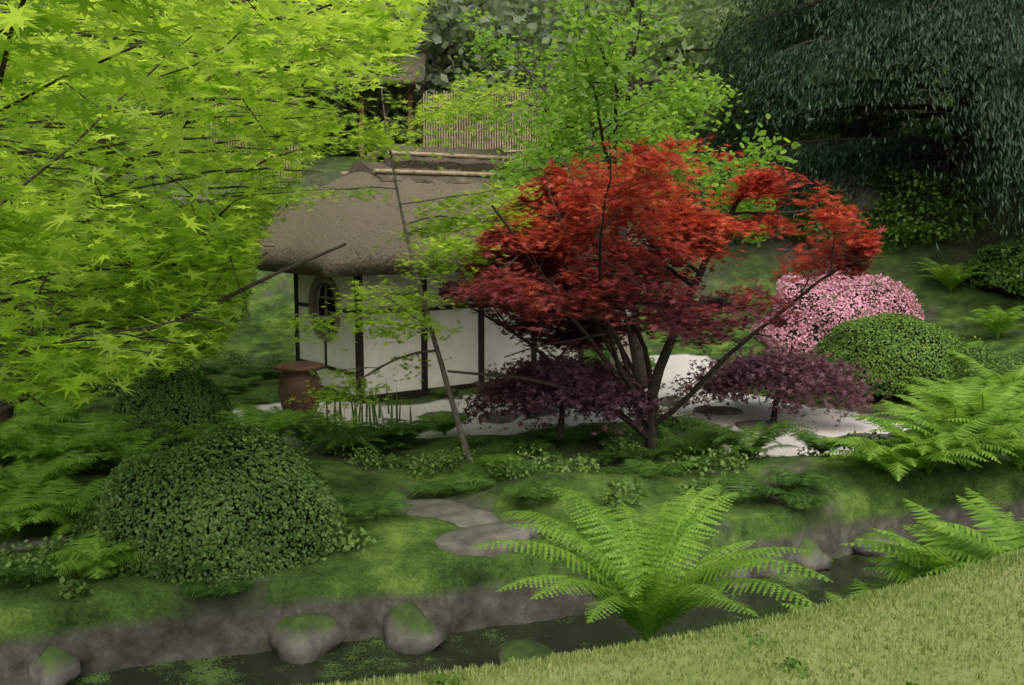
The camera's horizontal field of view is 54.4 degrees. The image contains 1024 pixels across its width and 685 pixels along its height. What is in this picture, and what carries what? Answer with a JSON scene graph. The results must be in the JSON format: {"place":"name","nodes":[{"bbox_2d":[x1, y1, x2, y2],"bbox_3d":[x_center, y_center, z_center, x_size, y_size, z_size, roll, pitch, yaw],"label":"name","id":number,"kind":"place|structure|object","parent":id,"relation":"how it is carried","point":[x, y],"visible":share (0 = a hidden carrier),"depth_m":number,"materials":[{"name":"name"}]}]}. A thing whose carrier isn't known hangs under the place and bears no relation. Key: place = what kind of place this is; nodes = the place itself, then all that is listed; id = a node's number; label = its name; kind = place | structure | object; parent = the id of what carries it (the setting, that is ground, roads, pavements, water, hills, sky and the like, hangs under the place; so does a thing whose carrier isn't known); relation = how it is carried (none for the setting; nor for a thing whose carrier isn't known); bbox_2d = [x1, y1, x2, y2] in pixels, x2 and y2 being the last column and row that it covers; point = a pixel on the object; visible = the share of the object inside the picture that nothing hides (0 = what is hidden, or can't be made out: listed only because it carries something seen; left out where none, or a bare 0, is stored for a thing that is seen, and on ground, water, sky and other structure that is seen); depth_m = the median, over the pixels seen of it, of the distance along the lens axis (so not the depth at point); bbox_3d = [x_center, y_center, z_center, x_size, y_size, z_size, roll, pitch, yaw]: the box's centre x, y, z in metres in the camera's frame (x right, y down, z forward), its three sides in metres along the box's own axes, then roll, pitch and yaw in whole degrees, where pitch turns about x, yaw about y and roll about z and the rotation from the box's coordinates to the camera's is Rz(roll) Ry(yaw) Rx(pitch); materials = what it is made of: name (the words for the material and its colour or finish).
{"place":"outdoors","nodes":[
{"label":"outdoors","id":0,"kind":"place"},
{"bbox_2d":[0,61,1023,684],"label":"ground","id":1,"kind":"structure","parent":0,"point":[118,621],"depth_m":9.63,"materials":[{"name":"green plant"}]},
{"bbox_2d":[0,533,76,550],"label":"stepping stone","id":2,"kind":"object","parent":1,"relation":"on","point":[33,541],"visible":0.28,"depth_m":8.97,"materials":[{"name":"grey stone"}]},
{"bbox_2d":[27,646,80,684],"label":"bank stone","id":3,"kind":"object","parent":1,"relation":"on","point":[51,665],"visible":1,"depth_m":7.21,"materials":[{"name":"grey stone"}]},
{"bbox_2d":[0,1,120,352],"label":"tree","id":4,"kind":"object","parent":1,"relation":"on","point":[1,301],"depth_m":16.03,"materials":[{"name":"green plant"}]},
{"bbox_2d":[50,155,108,195],"bbox_3d":[-10.567,-3.584,23.720,1.951,2.019,3.169,-1,7,-10],"label":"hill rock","id":5,"kind":"object","parent":1,"relation":"on","point":[91,170],"depth_m":23.12,"materials":[{"name":"stone"}]},
{"bbox_2d":[24,311,198,396],"bbox_3d":[-7.224,0.175,17.695,3.464,1.720,2.923,0,7,0],"label":"shrub","id":6,"kind":"object","parent":1,"relation":"on","point":[190,367],"depth_m":16.82,"materials":[{"name":"green plant"}]},
{"bbox_2d":[105,365,235,453],"bbox_3d":[-4.599,0.940,13.329,1.834,1.395,1.677,0,7,0],"label":"dome shrub","id":7,"kind":"object","parent":1,"relation":"on","point":[145,411],"depth_m":12.83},
{"bbox_2d":[7,0,350,99],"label":"tree","id":8,"kind":"object","parent":1,"relation":"on","point":[279,40],"depth_m":27.38,"materials":[{"name":"green plant"}]},
{"bbox_2d":[150,181,265,217],"bbox_3d":[-7.891,-3.353,25.874,3.123,1.681,2.134,-7,10,-44],"label":"shrub","id":9,"kind":"object","parent":1,"relation":"on","point":[198,196],"visible":0.06,"depth_m":24.94,"materials":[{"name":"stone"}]},
{"bbox_2d":[72,419,348,599],"bbox_3d":[-2.646,1.412,8.705,2.449,1.434,2.111,0,7,0],"label":"dome shrub","id":10,"kind":"object","parent":1,"relation":"on","point":[101,505],"depth_m":8.11,"materials":[{"name":"green plant"}]},
{"bbox_2d":[0,0,438,426],"bbox_3d":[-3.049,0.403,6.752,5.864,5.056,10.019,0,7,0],"label":"maple tree","id":11,"kind":"object","parent":1,"relation":"on","point":[32,230],"depth_m":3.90,"materials":[{"name":"green plant"}]},
{"bbox_2d":[209,76,301,178],"bbox_3d":[-7.391,-6.312,28.719,2.529,3.305,0.113,-2,7,-14],"label":"bamboo fence","id":12,"kind":"object","parent":1,"relation":"on","point":[229,143],"visible":0.12,"depth_m":28.79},
{"bbox_2d":[273,361,324,416],"bbox_3d":[-3.120,0.744,14.650,0.750,0.900,0.750,0,7,0],"label":"urn","id":13,"kind":"object","parent":1,"relation":"on","point":[294,376],"visible":0.72,"depth_m":14.39,"materials":[{"name":"ceramic"}]},
{"bbox_2d":[126,0,472,156],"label":"tree","id":14,"kind":"object","parent":1,"relation":"on","point":[378,109],"depth_m":32.97,"materials":[{"name":"green plant"}]},
{"bbox_2d":[268,613,346,663],"bbox_3d":[-1.634,2.300,7.883,0.536,0.393,0.553,-6,10,-43],"label":"bank stone","id":15,"kind":"object","parent":1,"relation":"on","point":[302,638],"visible":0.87,"depth_m":7.72,"materials":[{"name":"grey stone"}]},
{"bbox_2d":[326,382,411,426],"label":"reeds","id":16,"kind":"object","parent":1,"relation":"on","point":[354,412],"visible":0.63,"depth_m":14.35,"materials":[{"name":"green plant"}]},
{"bbox_2d":[359,86,417,157],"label":"gate posts","id":17,"kind":"object","parent":1,"relation":"on","point":[410,98],"visible":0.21,"depth_m":30.77,"materials":[{"name":"brown wood"}]},
{"bbox_2d":[341,54,428,92],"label":"gate roof","id":18,"kind":"structure","parent":17,"relation":"on","point":[414,81],"depth_m":30.08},
{"bbox_2d":[151,0,635,156],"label":"tree","id":19,"kind":"object","parent":1,"relation":"on","point":[477,3],"depth_m":34.63,"materials":[{"name":"green plant"}]},
{"bbox_2d":[229,1,563,462],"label":"young maple tree","id":20,"kind":"object","parent":1,"relation":"on","point":[470,223],"depth_m":11.95,"materials":[{"name":"green plant"}]},
{"bbox_2d":[383,601,447,654],"bbox_3d":[-0.825,2.318,8.008,0.664,0.438,0.441,10,12,54],"label":"bank stone","id":21,"kind":"object","parent":1,"relation":"on","point":[410,628],"visible":0.9,"depth_m":7.84,"materials":[{"name":"grey stone"}]},
{"bbox_2d":[392,499,455,514],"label":"stepping stone","id":22,"kind":"object","parent":1,"relation":"on","point":[418,503],"visible":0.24,"depth_m":10.16,"materials":[{"name":"grey stone"}]},
{"bbox_2d":[250,0,610,160],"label":"tree","id":23,"kind":"object","parent":1,"relation":"on","point":[449,35],"depth_m":31.04,"materials":[{"name":"green plant"}]},
{"bbox_2d":[294,272,583,403],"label":"tea house","id":24,"kind":"structure","parent":1,"relation":"on","point":[479,343],"depth_m":17.00,"materials":[{"name":"paint"}]},
{"bbox_2d":[255,161,656,276],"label":"thatched roof","id":25,"kind":"structure","parent":24,"relation":"on","point":[362,228],"depth_m":15.70,"materials":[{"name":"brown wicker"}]},
{"bbox_2d":[340,144,529,184],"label":"tea house ridge","id":26,"kind":"object","parent":25,"relation":"on","point":[471,163],"visible":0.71,"depth_m":17.54,"materials":[{"name":"brown wood"}]},
{"bbox_2d":[419,411,467,420],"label":"stepping stone","id":27,"kind":"object","parent":1,"relation":"on","point":[430,413],"visible":0.27,"depth_m":14.91,"materials":[{"name":"grey stone"}]},
{"bbox_2d":[406,503,499,526],"bbox_3d":[-0.605,1.663,9.359,0.878,0.115,0.874,-2,7,-17],"label":"stepping stone","id":28,"kind":"object","parent":1,"relation":"on","point":[460,514],"visible":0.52,"depth_m":9.35,"materials":[{"name":"grey stone"}]},
{"bbox_2d":[434,521,539,556],"bbox_3d":[-0.167,1.725,8.714,1.042,0.115,0.671,-3,8,-23],"label":"stepping stone","id":29,"kind":"object","parent":1,"relation":"on","point":[460,541],"visible":0.78,"depth_m":8.61,"materials":[{"name":"grey stone"}]},
{"bbox_2d":[423,89,565,166],"bbox_3d":[-0.495,-6.312,29.725,4.299,2.665,0.114,-1,7,-8],"label":"bamboo fence","id":30,"kind":"object","parent":1,"relation":"on","point":[513,151],"visible":0.27,"depth_m":29.68,"materials":[{"name":"beige wood"}]},
{"bbox_2d":[478,412,517,423],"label":"stepping stone","id":31,"kind":"object","parent":1,"relation":"on","point":[491,417],"visible":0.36,"depth_m":14.77,"materials":[{"name":"grey stone"}]},
{"bbox_2d":[0,360,1021,599],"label":"ground cover plants","id":32,"kind":"object","parent":1,"relation":"on","point":[646,467],"visible":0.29,"depth_m":10.35,"materials":[{"name":"green plant"}]},
{"bbox_2d":[0,97,1023,610],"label":"ferns","id":33,"kind":"object","parent":1,"relation":"on","point":[968,427],"visible":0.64,"depth_m":10.50,"materials":[{"name":"green plant"}]},
{"bbox_2d":[0,328,1023,600],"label":"ground cover plants","id":34,"kind":"object","parent":1,"relation":"on","point":[350,534],"visible":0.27,"depth_m":10.77,"materials":[{"name":"green plant"}]},
{"bbox_2d":[340,1,709,154],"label":"tree","id":35,"kind":"object","parent":1,"relation":"on","point":[474,68],"depth_m":35.15,"materials":[{"name":"green plant"}]},
{"bbox_2d":[498,639,562,662],"bbox_3d":[0.257,2.474,7.293,0.887,0.332,0.649,4,8,29],"label":"stream rock","id":36,"kind":"object","parent":1,"relation":"on","point":[519,648],"visible":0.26,"depth_m":7.46,"materials":[{"name":"stone"}]},
{"bbox_2d":[523,404,567,416],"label":"stepping stone","id":37,"kind":"object","parent":1,"relation":"on","point":[552,407],"visible":0.2,"depth_m":15.24,"materials":[{"name":"grey stone"}]},
{"bbox_2d":[444,344,672,447],"bbox_3d":[0.608,0.681,12.761,2.989,1.316,2.643,0,7,0],"label":"purple maple tree","id":38,"kind":"object","parent":1,"relation":"on","point":[582,377],"depth_m":12.23,"materials":[{"name":"purple plant"}]},
{"bbox_2d":[277,410,848,468],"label":"ground cover plants","id":39,"kind":"object","parent":1,"relation":"on","point":[750,443],"visible":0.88,"depth_m":11.91,"materials":[{"name":"green plant"}]},
{"bbox_2d":[409,0,799,388],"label":"green tree","id":40,"kind":"object","parent":1,"relation":"on","point":[554,140],"depth_m":14.49,"materials":[{"name":"green plant"}]},
{"bbox_2d":[610,310,631,385],"bbox_3d":[1.851,0.200,16.849,0.386,1.521,0.249,-4,8,-28],"label":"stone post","id":41,"kind":"object","parent":1,"relation":"on","point":[627,349],"visible":0.09,"depth_m":16.74,"materials":[{"name":"grey stone"}]},
{"bbox_2d":[464,0,817,164],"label":"tree","id":42,"kind":"object","parent":1,"relation":"on","point":[699,27],"depth_m":30.50,"materials":[{"name":"green plant"}]},
{"bbox_2d":[469,484,832,643],"bbox_3d":[0.763,1.509,6.181,2.040,0.850,2.219,0,7,0],"label":"fern","id":43,"kind":"object","parent":1,"relation":"on","point":[647,605],"visible":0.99,"depth_m":6.26,"materials":[{"name":"green plant"}]},
{"bbox_2d":[278,548,1023,684],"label":"lawn grass","id":44,"kind":"structure","parent":1,"relation":"on","point":[775,619],"depth_m":4.00,"materials":[{"name":"green plant"}]},
{"bbox_2d":[437,133,887,452],"bbox_3d":[1.702,-0.560,12.494,5.549,4.120,8.001,0,7,0],"label":"red maple tree","id":45,"kind":"object","parent":1,"relation":"on","point":[518,301],"depth_m":11.37,"materials":[{"name":"red plant"}]},
{"bbox_2d":[658,396,689,406],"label":"stepping stone","id":46,"kind":"object","parent":1,"relation":"on","point":[665,402],"visible":0.4,"depth_m":16.07,"materials":[{"name":"grey stone"}]},
{"bbox_2d":[421,566,962,684],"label":"lawn weeds","id":47,"kind":"object","parent":1,"relation":"on","point":[453,679],"visible":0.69,"depth_m":3.75,"materials":[{"name":"green plant"}]},
{"bbox_2d":[649,154,734,199],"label":"shrub","id":48,"kind":"object","parent":1,"relation":"on","point":[709,161],"depth_m":27.69,"materials":[{"name":"green plant"}]},
{"bbox_2d":[694,406,743,414],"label":"stepping stone","id":49,"kind":"object","parent":1,"relation":"on","point":[720,410],"visible":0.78,"depth_m":15.41,"materials":[{"name":"grey stone"}]},
{"bbox_2d":[728,558,750,587],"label":"bank stone","id":50,"kind":"object","parent":1,"relation":"on","point":[748,575],"visible":0.21,"depth_m":9.17,"materials":[{"name":"grey stone"}]},
{"bbox_2d":[594,0,901,139],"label":"tree","id":51,"kind":"object","parent":1,"relation":"on","point":[750,8],"depth_m":51.73,"materials":[{"name":"green plant"}]},
{"bbox_2d":[491,0,1017,153],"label":"tree","id":52,"kind":"object","parent":1,"relation":"on","point":[923,111],"depth_m":39.21,"materials":[{"name":"green plant"}]},
{"bbox_2d":[735,420,788,432],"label":"stepping stone","id":53,"kind":"object","parent":1,"relation":"on","point":[747,423],"visible":0.41,"depth_m":14.32,"materials":[{"name":"grey stone"}]},
{"bbox_2d":[660,338,894,430],"bbox_3d":[4.020,0.587,14.956,3.516,1.153,3.357,0,7,0],"label":"purple maple tree","id":54,"kind":"object","parent":1,"relation":"on","point":[761,377],"depth_m":14.25,"materials":[{"name":"purple plant"}]},
{"bbox_2d":[576,0,1002,154],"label":"tree","id":55,"kind":"object","parent":1,"relation":"on","point":[710,4],"depth_m":35.10,"materials":[{"name":"green plant"}]},
{"bbox_2d":[789,0,803,128],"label":"tree trunks","id":56,"kind":"object","parent":1,"relation":"on","point":[797,83],"visible":0.08,"depth_m":30.15,"materials":[{"name":"brown plant"}]},
{"bbox_2d":[795,536,831,571],"bbox_3d":[2.877,2.086,9.786,0.364,0.378,0.492,-3,8,-26],"label":"bank stone","id":57,"kind":"object","parent":1,"relation":"on","point":[815,558],"visible":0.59,"depth_m":9.64,"materials":[{"name":"grey stone"}]},
{"bbox_2d":[761,120,888,171],"bbox_3d":[9.503,-5.792,29.572,4.440,1.612,3.362,0,7,0],"label":"shrub","id":58,"kind":"object","parent":1,"relation":"on","point":[823,135],"depth_m":28.71,"materials":[{"name":"green plant"}]},
{"bbox_2d":[749,268,925,353],"bbox_3d":[7.423,-0.596,22.603,3.789,2.267,3.307,0,7,0],"label":"azalea shrub","id":59,"kind":"object","parent":1,"relation":"on","point":[862,280],"depth_m":21.88,"materials":[{"name":"pink plant"}]},
{"bbox_2d":[799,169,881,218],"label":"shrub","id":60,"kind":"object","parent":1,"relation":"on","point":[862,203],"visible":0.17,"depth_m":26.56,"materials":[{"name":"plant"}]},
{"bbox_2d":[660,0,1023,277],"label":"conifer tree","id":61,"kind":"object","parent":1,"relation":"on","point":[966,23],"depth_m":24.44,"materials":[{"name":"green plant"}]},
{"bbox_2d":[831,433,885,444],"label":"stepping stone","id":62,"kind":"object","parent":1,"relation":"on","point":[857,434],"visible":0.12,"depth_m":13.47,"materials":[{"name":"grey stone"}]},
{"bbox_2d":[697,64,1023,311],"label":"shrub leaves","id":63,"kind":"object","parent":1,"relation":"on","point":[920,207],"visible":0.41,"depth_m":25.58,"materials":[{"name":"green plant"}]},
{"bbox_2d":[707,0,1022,128],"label":"tree","id":64,"kind":"object","parent":1,"relation":"on","point":[1007,58],"depth_m":40.56,"materials":[{"name":"green plant"}]},
{"bbox_2d":[852,528,900,556],"bbox_3d":[3.697,2.069,10.128,0.527,0.364,0.347,0,7,1],"label":"bank stone","id":65,"kind":"object","parent":1,"relation":"on","point":[861,549],"visible":0.39,"depth_m":10.02,"materials":[{"name":"stone"}]},
{"bbox_2d":[809,312,971,398],"bbox_3d":[6.332,0.247,16.631,2.550,1.518,2.385,0,7,0],"label":"dome shrub","id":66,"kind":"object","parent":1,"relation":"on","point":[959,371],"depth_m":15.90,"materials":[{"name":"green plant"}]},
{"bbox_2d":[880,432,910,446],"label":"stepping stone","id":67,"kind":"object","parent":1,"relation":"on","point":[886,435],"visible":0.08,"depth_m":12.32,"materials":[{"name":"grey stone"}]},
{"bbox_2d":[958,238,1023,295],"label":"shrub","id":68,"kind":"object","parent":1,"relation":"on","point":[973,261],"depth_m":23.60,"materials":[{"name":"green plant"}]},
{"bbox_2d":[980,61,1023,160],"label":"tree","id":69,"kind":"object","parent":1,"relation":"on","point":[996,103],"visible":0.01,"depth_m":28.98,"materials":[{"name":"green plant"}]},
{"bbox_2d":[67,536,1011,684],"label":"stream water","id":70,"kind":"structure","parent":0,"point":[351,661],"depth_m":7.94,"materials":[{"name":"liquid"}]}
]}

